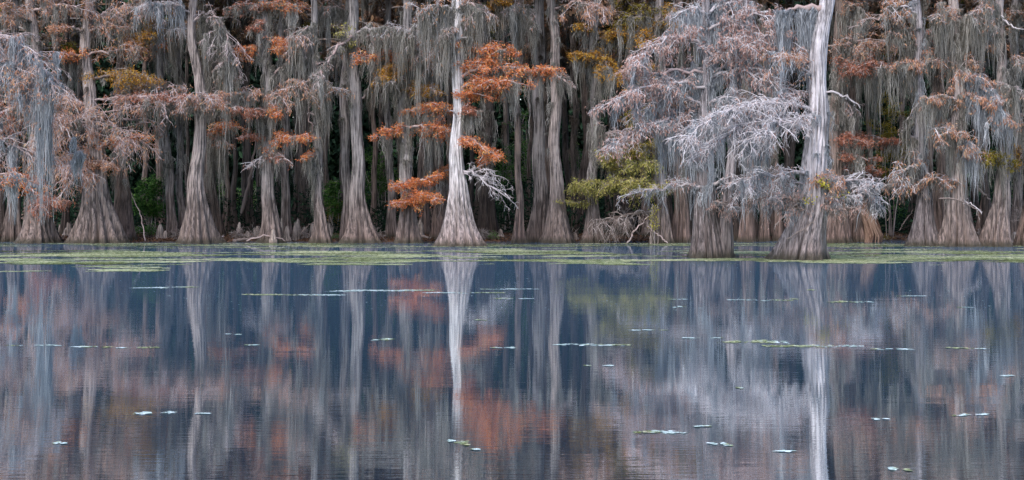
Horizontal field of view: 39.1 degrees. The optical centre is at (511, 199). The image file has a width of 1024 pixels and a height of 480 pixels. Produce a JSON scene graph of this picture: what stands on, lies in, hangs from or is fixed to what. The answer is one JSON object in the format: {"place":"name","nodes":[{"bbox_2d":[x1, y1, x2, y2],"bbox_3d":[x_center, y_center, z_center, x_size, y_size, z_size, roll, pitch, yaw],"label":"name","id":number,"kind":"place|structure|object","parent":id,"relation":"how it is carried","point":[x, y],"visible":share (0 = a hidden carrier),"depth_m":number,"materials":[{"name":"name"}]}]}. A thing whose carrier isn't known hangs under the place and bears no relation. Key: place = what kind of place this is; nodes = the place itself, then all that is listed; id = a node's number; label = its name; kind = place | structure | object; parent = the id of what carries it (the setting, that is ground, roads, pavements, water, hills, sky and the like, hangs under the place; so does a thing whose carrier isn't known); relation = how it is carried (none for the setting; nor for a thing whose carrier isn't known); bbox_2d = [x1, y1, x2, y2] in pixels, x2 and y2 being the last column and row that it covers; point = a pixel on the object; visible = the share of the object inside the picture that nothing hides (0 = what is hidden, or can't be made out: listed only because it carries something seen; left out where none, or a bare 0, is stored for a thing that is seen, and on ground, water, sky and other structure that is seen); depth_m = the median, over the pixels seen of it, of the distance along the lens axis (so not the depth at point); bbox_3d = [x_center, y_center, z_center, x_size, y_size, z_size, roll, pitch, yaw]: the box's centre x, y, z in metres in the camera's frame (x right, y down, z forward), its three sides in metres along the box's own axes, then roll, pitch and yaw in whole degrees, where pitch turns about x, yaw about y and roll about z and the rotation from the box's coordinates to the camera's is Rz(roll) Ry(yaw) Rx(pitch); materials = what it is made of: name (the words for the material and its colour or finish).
{"place":"outdoors","nodes":[
{"label":"outdoors","id":0,"kind":"place"},
{"bbox_2d":[0,240,1023,479],"bbox_3d":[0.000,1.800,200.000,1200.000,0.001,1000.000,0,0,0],"label":"water","id":1,"kind":"structure","parent":0,"point":[329,388],"depth_m":15.52,"materials":[{"name":"liquid"}]},
{"bbox_2d":[0,26,86,224],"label":"cypress tree","id":2,"kind":"object","parent":1,"relation":"on","point":[41,101],"visible":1,"depth_m":47.67,"materials":[{"name":"grey plant"}]},
{"bbox_2d":[0,243,1023,271],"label":"duckweed","id":3,"kind":"object","parent":1,"relation":"on","point":[834,259],"visible":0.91,"depth_m":45.31,"materials":[{"name":"green plant"}]},
{"bbox_2d":[584,0,812,258],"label":"cypress tree","id":4,"kind":"object","parent":1,"relation":"in","point":[712,233],"visible":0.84,"depth_m":44.13,"materials":[{"name":"grey plant"}]},
{"bbox_2d":[663,0,890,260],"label":"cypress tree","id":5,"kind":"object","parent":1,"relation":"in","point":[814,201],"visible":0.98,"depth_m":42.73,"materials":[{"name":"grey plant"}]},
{"bbox_2d":[859,195,882,242],"bbox_3d":[15.091,0.812,60.483,1.045,2.049,0.819,0,0,0],"label":"trunk","id":6,"kind":"object","parent":1,"relation":"on","point":[869,226],"visible":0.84,"depth_m":60.24,"materials":[{"name":"brown wood"}]},
{"bbox_2d":[58,219,977,242],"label":"ground","id":7,"kind":"structure","parent":0,"point":[510,236],"depth_m":63.24,"materials":[{"name":"brown soil"}]},
{"bbox_2d":[0,0,36,233],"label":"cypress tree","id":8,"kind":"object","parent":7,"relation":"on","point":[2,207],"visible":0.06,"depth_m":65.90,"materials":[{"name":"grey plant"}]},
{"bbox_2d":[0,0,47,241],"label":"cypress tree","id":9,"kind":"object","parent":7,"relation":"on","point":[10,231],"visible":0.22,"depth_m":61.32,"materials":[{"name":"grey plant"}]},
{"bbox_2d":[0,0,60,219],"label":"cypress tree","id":10,"kind":"object","parent":7,"relation":"on","point":[42,38],"visible":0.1,"depth_m":69.92,"materials":[{"name":"grey plant"}]},
{"bbox_2d":[18,0,83,227],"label":"cypress tree","id":11,"kind":"object","parent":7,"relation":"on","point":[49,50],"visible":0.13,"depth_m":73.86,"materials":[{"name":"grey plant"}]},
{"bbox_2d":[0,0,111,243],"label":"cypress tree","id":12,"kind":"object","parent":7,"relation":"on","point":[33,230],"visible":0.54,"depth_m":59.20,"materials":[{"name":"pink plant"}]},
{"bbox_2d":[35,0,92,234],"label":"cypress tree","id":13,"kind":"object","parent":7,"relation":"on","point":[70,70],"visible":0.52,"depth_m":65.90,"materials":[{"name":"grey plant"}]},
{"bbox_2d":[37,0,105,225],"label":"cypress tree","id":14,"kind":"object","parent":7,"relation":"on","point":[74,37],"visible":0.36,"depth_m":75.81,"materials":[{"name":"grey plant"}]},
{"bbox_2d":[24,0,222,243],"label":"cypress tree","id":15,"kind":"object","parent":7,"relation":"on","point":[97,220],"visible":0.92,"depth_m":59.15,"materials":[{"name":"plant"}]},
{"bbox_2d":[97,0,166,240],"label":"cypress tree","id":16,"kind":"object","parent":7,"relation":"on","point":[123,201],"visible":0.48,"depth_m":61.87,"materials":[{"name":"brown plant"}]},
{"bbox_2d":[112,0,167,226],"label":"cypress tree","id":17,"kind":"object","parent":7,"relation":"on","point":[145,166],"visible":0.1,"depth_m":77.91,"materials":[{"name":"grey plant"}]},
{"bbox_2d":[121,0,170,229],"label":"cypress tree","id":18,"kind":"object","parent":7,"relation":"on","point":[158,168],"visible":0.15,"depth_m":71.85,"materials":[{"name":"grey plant"}]},
{"bbox_2d":[130,172,165,234],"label":"shrub","id":19,"kind":"object","parent":7,"relation":"on","point":[145,206],"visible":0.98,"depth_m":65.88,"materials":[{"name":"green plant"}]},
{"bbox_2d":[132,0,203,231],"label":"cypress tree","id":20,"kind":"object","parent":7,"relation":"on","point":[181,157],"visible":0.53,"depth_m":64.36,"materials":[{"name":"grey plant"}]},
{"bbox_2d":[149,0,216,236],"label":"cypress tree","id":21,"kind":"object","parent":7,"relation":"on","point":[169,175],"visible":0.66,"depth_m":63.85,"materials":[{"name":"grey plant"}]},
{"bbox_2d":[167,2,203,205],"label":"cypress tree","id":22,"kind":"object","parent":7,"relation":"on","point":[187,74],"visible":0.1,"depth_m":69.94,"materials":[{"name":"grey plant"}]},
{"bbox_2d":[130,0,254,243],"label":"cypress tree","id":23,"kind":"object","parent":7,"relation":"on","point":[198,226],"visible":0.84,"depth_m":58.81,"materials":[{"name":"grey plant"}]},
{"bbox_2d":[182,2,257,204],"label":"cypress tree","id":24,"kind":"object","parent":7,"relation":"on","point":[205,167],"visible":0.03,"depth_m":69.84,"materials":[{"name":"grey plant"}]},
{"bbox_2d":[186,0,254,233],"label":"cypress tree","id":25,"kind":"object","parent":7,"relation":"on","point":[218,12],"visible":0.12,"depth_m":67.87,"materials":[{"name":"grey plant"}]},
{"bbox_2d":[200,0,250,237],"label":"cypress tree","id":26,"kind":"object","parent":7,"relation":"on","point":[215,143],"visible":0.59,"depth_m":63.72,"materials":[{"name":"grey plant"}]},
{"bbox_2d":[214,0,255,233],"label":"cypress tree","id":27,"kind":"object","parent":7,"relation":"on","point":[239,35],"visible":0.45,"depth_m":66.88,"materials":[{"name":"grey plant"}]},
{"bbox_2d":[225,0,248,230],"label":"cypress tree","id":28,"kind":"object","parent":7,"relation":"on","point":[243,172],"visible":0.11,"depth_m":68.88,"materials":[{"name":"grey plant"}]},
{"bbox_2d":[207,0,272,233],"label":"cypress tree","id":29,"kind":"object","parent":7,"relation":"on","point":[248,147],"visible":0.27,"depth_m":66.88,"materials":[{"name":"grey plant"}]},
{"bbox_2d":[243,0,274,226],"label":"cypress tree","id":30,"kind":"object","parent":7,"relation":"on","point":[258,180],"visible":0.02,"depth_m":72.85,"materials":[{"name":"grey plant"}]},
{"bbox_2d":[205,0,319,242],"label":"cypress tree","id":31,"kind":"object","parent":7,"relation":"on","point":[270,111],"visible":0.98,"depth_m":59.50,"materials":[{"name":"grey plant"}]},
{"bbox_2d":[250,0,308,236],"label":"cypress tree","id":32,"kind":"object","parent":7,"relation":"on","point":[281,26],"visible":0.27,"depth_m":62.85,"materials":[{"name":"grey plant"}]},
{"bbox_2d":[277,0,310,228],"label":"cypress tree","id":33,"kind":"object","parent":7,"relation":"on","point":[296,161],"visible":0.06,"depth_m":69.80,"materials":[{"name":"grey plant"}]},
{"bbox_2d":[270,0,338,232],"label":"cypress tree","id":34,"kind":"object","parent":7,"relation":"on","point":[302,15],"visible":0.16,"depth_m":68.84,"materials":[{"name":"grey plant"}]},
{"bbox_2d":[297,0,323,221],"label":"cypress tree","id":35,"kind":"object","parent":7,"relation":"on","point":[306,179],"visible":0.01,"depth_m":79.88,"materials":[{"name":"grey plant"}]},
{"bbox_2d":[273,0,354,242],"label":"cypress tree","id":36,"kind":"object","parent":7,"relation":"on","point":[305,37],"visible":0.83,"depth_m":59.28,"materials":[{"name":"grey plant"}]},
{"bbox_2d":[318,0,345,220],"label":"cypress tree","id":37,"kind":"object","parent":7,"relation":"on","point":[325,177],"visible":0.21,"depth_m":71.90,"materials":[{"name":"grey plant"}]},
{"bbox_2d":[322,177,342,232],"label":"shrub","id":38,"kind":"object","parent":7,"relation":"on","point":[330,191],"visible":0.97,"depth_m":66.89,"materials":[{"name":"green plant"}]},
{"bbox_2d":[317,0,367,216],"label":"cypress tree","id":39,"kind":"object","parent":7,"relation":"on","point":[338,68],"visible":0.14,"depth_m":79.81,"materials":[{"name":"grey plant"}]},
{"bbox_2d":[307,0,382,240],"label":"cypress tree","id":40,"kind":"object","parent":7,"relation":"on","point":[328,14],"visible":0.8,"depth_m":61.01,"materials":[{"name":"grey plant"}]},
{"bbox_2d":[308,0,418,242],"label":"cypress tree","id":41,"kind":"object","parent":7,"relation":"on","point":[360,228],"visible":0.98,"depth_m":59.37,"materials":[{"name":"grey plant"}]},
{"bbox_2d":[325,0,402,231],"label":"cypress tree","id":42,"kind":"object","parent":7,"relation":"on","point":[375,18],"visible":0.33,"depth_m":69.87,"materials":[{"name":"grey plant"}]},
{"bbox_2d":[351,142,399,231],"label":"shrub","id":43,"kind":"object","parent":7,"relation":"on","point":[382,179],"visible":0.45,"depth_m":71.87,"materials":[{"name":"green plant"}]},
{"bbox_2d":[358,1,402,229],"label":"cypress tree","id":44,"kind":"object","parent":7,"relation":"on","point":[381,117],"visible":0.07,"depth_m":73.86,"materials":[{"name":"grey plant"}]},
{"bbox_2d":[368,0,417,237],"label":"cypress tree","id":45,"kind":"object","parent":7,"relation":"on","point":[391,228],"visible":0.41,"depth_m":63.36,"materials":[{"name":"grey plant"}]},
{"bbox_2d":[366,0,447,224],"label":"cypress tree","id":46,"kind":"object","parent":7,"relation":"on","point":[396,103],"visible":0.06,"depth_m":71.91,"materials":[{"name":"grey plant"}]},
{"bbox_2d":[348,0,467,242],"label":"cypress tree","id":47,"kind":"object","parent":7,"relation":"on","point":[410,200],"visible":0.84,"depth_m":58.98,"materials":[{"name":"moss"},{"name":"grey bark"},{"name":"orange leaves"}]},
{"bbox_2d":[386,0,448,239],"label":"cypress tree","id":48,"kind":"object","parent":7,"relation":"on","point":[438,213],"visible":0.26,"depth_m":62.26,"materials":[{"name":"grey plant"}]},
{"bbox_2d":[413,1,423,220],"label":"cypress tree","id":49,"kind":"object","parent":7,"relation":"on","point":[419,169],"visible":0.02,"depth_m":67.91,"materials":[{"name":"grey plant"}]},
{"bbox_2d":[383,0,474,234],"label":"cypress tree","id":50,"kind":"object","parent":7,"relation":"on","point":[425,217],"visible":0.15,"depth_m":65.86,"materials":[{"name":"grey plant"}]},
{"bbox_2d":[443,0,467,204],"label":"cypress tree","id":51,"kind":"object","parent":7,"relation":"on","point":[449,101],"visible":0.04,"depth_m":70.89,"materials":[{"name":"grey plant"}]},
{"bbox_2d":[446,0,478,216],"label":"cypress tree","id":52,"kind":"object","parent":7,"relation":"on","point":[471,188],"visible":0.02,"depth_m":69.93,"materials":[{"name":"grey plant"}]},
{"bbox_2d":[403,0,565,246],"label":"cypress tree","id":53,"kind":"object","parent":7,"relation":"on","point":[459,228],"visible":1,"depth_m":55.35,"materials":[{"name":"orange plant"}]},
{"bbox_2d":[60,231,908,241],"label":"leaf litter","id":54,"kind":"object","parent":7,"relation":"on","point":[381,239],"visible":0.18,"depth_m":62.49,"materials":[{"name":"brown plant"}]},
{"bbox_2d":[449,0,530,235],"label":"cypress tree","id":55,"kind":"object","parent":7,"relation":"on","point":[487,216],"visible":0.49,"depth_m":64.76,"materials":[{"name":"grey plant"}]},
{"bbox_2d":[465,13,528,226],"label":"cypress tree","id":56,"kind":"object","parent":7,"relation":"on","point":[505,132],"visible":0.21,"depth_m":79.89,"materials":[{"name":"grey plant"}]},
{"bbox_2d":[492,135,531,230],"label":"shrub","id":57,"kind":"object","parent":7,"relation":"on","point":[502,174],"visible":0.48,"depth_m":76.04,"materials":[{"name":"green plant"}]},
{"bbox_2d":[1,0,1023,220],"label":"woods","id":58,"kind":"object","parent":7,"relation":"on","point":[333,157],"visible":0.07,"depth_m":87.14,"materials":[{"name":"grey plant"}]},
{"bbox_2d":[4,176,1023,234],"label":"undergrowth","id":59,"kind":"object","parent":7,"relation":"on","point":[898,223],"visible":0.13,"depth_m":68.53,"materials":[{"name":"green plant"}]},
{"bbox_2d":[490,0,540,242],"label":"cypress tree","id":60,"kind":"object","parent":7,"relation":"on","point":[519,14],"visible":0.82,"depth_m":59.50,"materials":[{"name":"grey plant"}]},
{"bbox_2d":[499,108,533,208],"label":"shrub","id":61,"kind":"object","parent":7,"relation":"on","point":[523,143],"visible":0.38,"depth_m":77.87,"materials":[{"name":"green plant"}]},
{"bbox_2d":[509,0,549,241],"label":"cypress tree","id":62,"kind":"object","parent":7,"relation":"on","point":[537,220],"visible":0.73,"depth_m":60.81,"materials":[{"name":"grey plant"}]},
{"bbox_2d":[502,0,560,229],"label":"cypress tree","id":63,"kind":"object","parent":7,"relation":"on","point":[530,113],"visible":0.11,"depth_m":75.91,"materials":[{"name":"grey plant"}]},
{"bbox_2d":[530,1,578,225],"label":"cypress tree","id":64,"kind":"object","parent":7,"relation":"on","point":[565,132],"visible":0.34,"depth_m":73.82,"materials":[{"name":"grey plant"}]},
{"bbox_2d":[529,1,579,194],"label":"cypress tree","id":65,"kind":"object","parent":7,"relation":"on","point":[563,49],"visible":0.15,"depth_m":69.88,"materials":[{"name":"grey plant"}]},
{"bbox_2d":[503,0,615,242],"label":"cypress tree","id":66,"kind":"object","parent":7,"relation":"on","point":[557,228],"visible":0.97,"depth_m":59.54,"materials":[{"name":"grey plant"}]},
{"bbox_2d":[524,0,612,233],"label":"cypress tree","id":67,"kind":"object","parent":7,"relation":"on","point":[573,152],"visible":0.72,"depth_m":67.87,"materials":[{"name":"grey plant"}]},
{"bbox_2d":[544,0,607,230],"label":"cypress tree","id":68,"kind":"object","parent":7,"relation":"on","point":[583,169],"visible":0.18,"depth_m":68.87,"materials":[{"name":"grey plant"}]},
{"bbox_2d":[578,1,623,229],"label":"cypress tree","id":69,"kind":"object","parent":7,"relation":"on","point":[609,128],"visible":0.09,"depth_m":71.87,"materials":[{"name":"grey plant"}]},
{"bbox_2d":[552,0,674,242],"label":"cypress tree","id":70,"kind":"object","parent":7,"relation":"on","point":[599,70],"visible":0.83,"depth_m":59.18,"materials":[{"name":"grey plant"}]},
{"bbox_2d":[610,0,640,235],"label":"cypress tree","id":71,"kind":"object","parent":7,"relation":"on","point":[623,5],"visible":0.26,"depth_m":65.81,"materials":[{"name":"grey plant"}]},
{"bbox_2d":[602,0,650,234],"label":"cypress tree","id":72,"kind":"object","parent":7,"relation":"on","point":[615,197],"visible":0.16,"depth_m":67.84,"materials":[{"name":"grey plant"}]},
{"bbox_2d":[598,0,673,236],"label":"cypress tree","id":73,"kind":"object","parent":7,"relation":"on","point":[646,207],"visible":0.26,"depth_m":64.85,"materials":[{"name":"grey plant"}]},
{"bbox_2d":[588,0,691,243],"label":"cypress tree","id":74,"kind":"object","parent":7,"relation":"on","point":[659,24],"visible":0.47,"depth_m":58.78,"materials":[{"name":"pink plant"}]},
{"bbox_2d":[616,0,711,226],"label":"cypress tree","id":75,"kind":"object","parent":7,"relation":"on","point":[669,202],"visible":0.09,"depth_m":65.93,"materials":[{"name":"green plant"}]},
{"bbox_2d":[640,0,699,234],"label":"cypress tree","id":76,"kind":"object","parent":7,"relation":"on","point":[692,193],"visible":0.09,"depth_m":65.78,"materials":[{"name":"plant"}]},
{"bbox_2d":[646,0,725,242],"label":"cypress tree","id":77,"kind":"object","parent":7,"relation":"on","point":[680,228],"visible":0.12,"depth_m":60.06,"materials":[{"name":"grey plant"}]},
{"bbox_2d":[709,0,775,240],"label":"cypress tree","id":78,"kind":"object","parent":7,"relation":"on","point":[735,228],"visible":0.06,"depth_m":62.87,"materials":[{"name":"plant"}]},
{"bbox_2d":[727,0,758,241],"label":"cypress tree","id":79,"kind":"object","parent":7,"relation":"on","point":[747,233],"visible":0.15,"depth_m":60.97,"materials":[{"name":"grey plant"}]},
{"bbox_2d":[750,0,800,239],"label":"cypress tree","id":80,"kind":"object","parent":7,"relation":"on","point":[756,218],"visible":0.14,"depth_m":63.85,"materials":[{"name":"plant"}]},
{"bbox_2d":[758,0,799,240],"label":"cypress tree","id":81,"kind":"object","parent":7,"relation":"on","point":[777,234],"visible":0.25,"depth_m":62.29,"materials":[{"name":"grey plant"}]},
{"bbox_2d":[756,0,802,241],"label":"cypress tree","id":82,"kind":"object","parent":7,"relation":"on","point":[763,235],"visible":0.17,"depth_m":61.66,"materials":[{"name":"grey plant"}]},
{"bbox_2d":[769,0,800,230],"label":"cypress tree","id":83,"kind":"object","parent":7,"relation":"on","point":[787,161],"visible":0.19,"depth_m":63.85,"materials":[{"name":"grey plant"}]},
{"bbox_2d":[771,0,813,204],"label":"cypress tree","id":84,"kind":"object","parent":7,"relation":"on","point":[792,145],"visible":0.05,"depth_m":65.86,"materials":[{"name":"grey plant"}]},
{"bbox_2d":[805,0,887,212],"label":"cypress tree","id":85,"kind":"object","parent":7,"relation":"on","point":[833,22],"visible":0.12,"depth_m":63.85,"materials":[{"name":"grey plant"}]},
{"bbox_2d":[817,0,901,241],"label":"cypress tree","id":86,"kind":"object","parent":7,"relation":"on","point":[851,111],"visible":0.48,"depth_m":60.49,"materials":[{"name":"grey plant"}]},
{"bbox_2d":[826,0,897,242],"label":"cypress tree","id":87,"kind":"object","parent":7,"relation":"on","point":[860,67],"visible":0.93,"depth_m":59.41,"materials":[{"name":"grey plant"}]},
{"bbox_2d":[829,0,907,197],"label":"cypress tree","id":88,"kind":"object","parent":7,"relation":"on","point":[882,46],"visible":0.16,"depth_m":66.89,"materials":[{"name":"grey plant"}]},
{"bbox_2d":[864,90,913,236],"bbox_3d":[17.207,-1.613,64.898,2.337,6.716,2.525,0,0,39],"label":"understory tree","id":89,"kind":"object","parent":7,"relation":"on","point":[890,134],"visible":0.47,"depth_m":64.90,"materials":[{"name":"brown plant"}]},
{"bbox_2d":[869,0,934,233],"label":"cypress tree","id":90,"kind":"object","parent":7,"relation":"on","point":[913,198],"visible":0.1,"depth_m":67.85,"materials":[{"name":"grey plant"}]},
{"bbox_2d":[875,0,930,228],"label":"cypress tree","id":91,"kind":"object","parent":7,"relation":"on","point":[901,119],"visible":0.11,"depth_m":77.91,"materials":[{"name":"grey plant"}]},
{"bbox_2d":[850,0,985,245],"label":"cypress tree","id":92,"kind":"object","parent":7,"relation":"on","point":[909,72],"visible":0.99,"depth_m":55.42,"materials":[{"name":"grey plant"}]},
{"bbox_2d":[906,0,967,223],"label":"cypress tree","id":93,"kind":"object","parent":7,"relation":"on","point":[930,156],"visible":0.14,"depth_m":65.83,"materials":[{"name":"grey plant"}]},
{"bbox_2d":[897,0,979,232],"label":"cypress tree","id":94,"kind":"object","parent":7,"relation":"on","point":[940,165],"visible":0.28,"depth_m":62.84,"materials":[{"name":"grey plant"}]},
{"bbox_2d":[918,0,1022,246],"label":"cypress tree","id":95,"kind":"object","parent":7,"relation":"on","point":[952,28],"visible":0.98,"depth_m":54.73,"materials":[{"name":"grey plant"}]},
{"bbox_2d":[931,0,1023,234],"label":"cypress tree","id":96,"kind":"object","parent":7,"relation":"on","point":[978,223],"visible":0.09,"depth_m":65.86,"materials":[{"name":"grey plant"}]},
{"bbox_2d":[959,3,1009,226],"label":"cypress tree","id":97,"kind":"object","parent":7,"relation":"on","point":[975,197],"visible":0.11,"depth_m":69.87,"materials":[{"name":"grey plant"}]},
{"bbox_2d":[963,0,1009,229],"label":"cypress tree","id":98,"kind":"object","parent":7,"relation":"on","point":[985,205],"visible":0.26,"depth_m":63.86,"materials":[{"name":"grey plant"}]},
{"bbox_2d":[969,0,1023,246],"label":"cypress tree","id":99,"kind":"object","parent":7,"relation":"on","point":[995,231],"visible":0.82,"depth_m":54.97,"materials":[{"name":"grey plant"}]},
{"bbox_2d":[970,0,1023,229],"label":"cypress tree","id":100,"kind":"object","parent":7,"relation":"on","point":[1007,35],"visible":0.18,"depth_m":67.79,"materials":[{"name":"grey plant"}]},
{"bbox_2d":[974,0,1023,234],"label":"cypress tree","id":101,"kind":"object","parent":7,"relation":"on","point":[1016,15],"visible":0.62,"depth_m":61.81,"materials":[{"name":"grey plant"}]},
{"bbox_2d":[1009,53,1023,245],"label":"cypress tree","id":102,"kind":"object","parent":7,"relation":"on","point":[1019,236],"visible":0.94,"depth_m":55.52,"materials":[{"name":"grey plant"}]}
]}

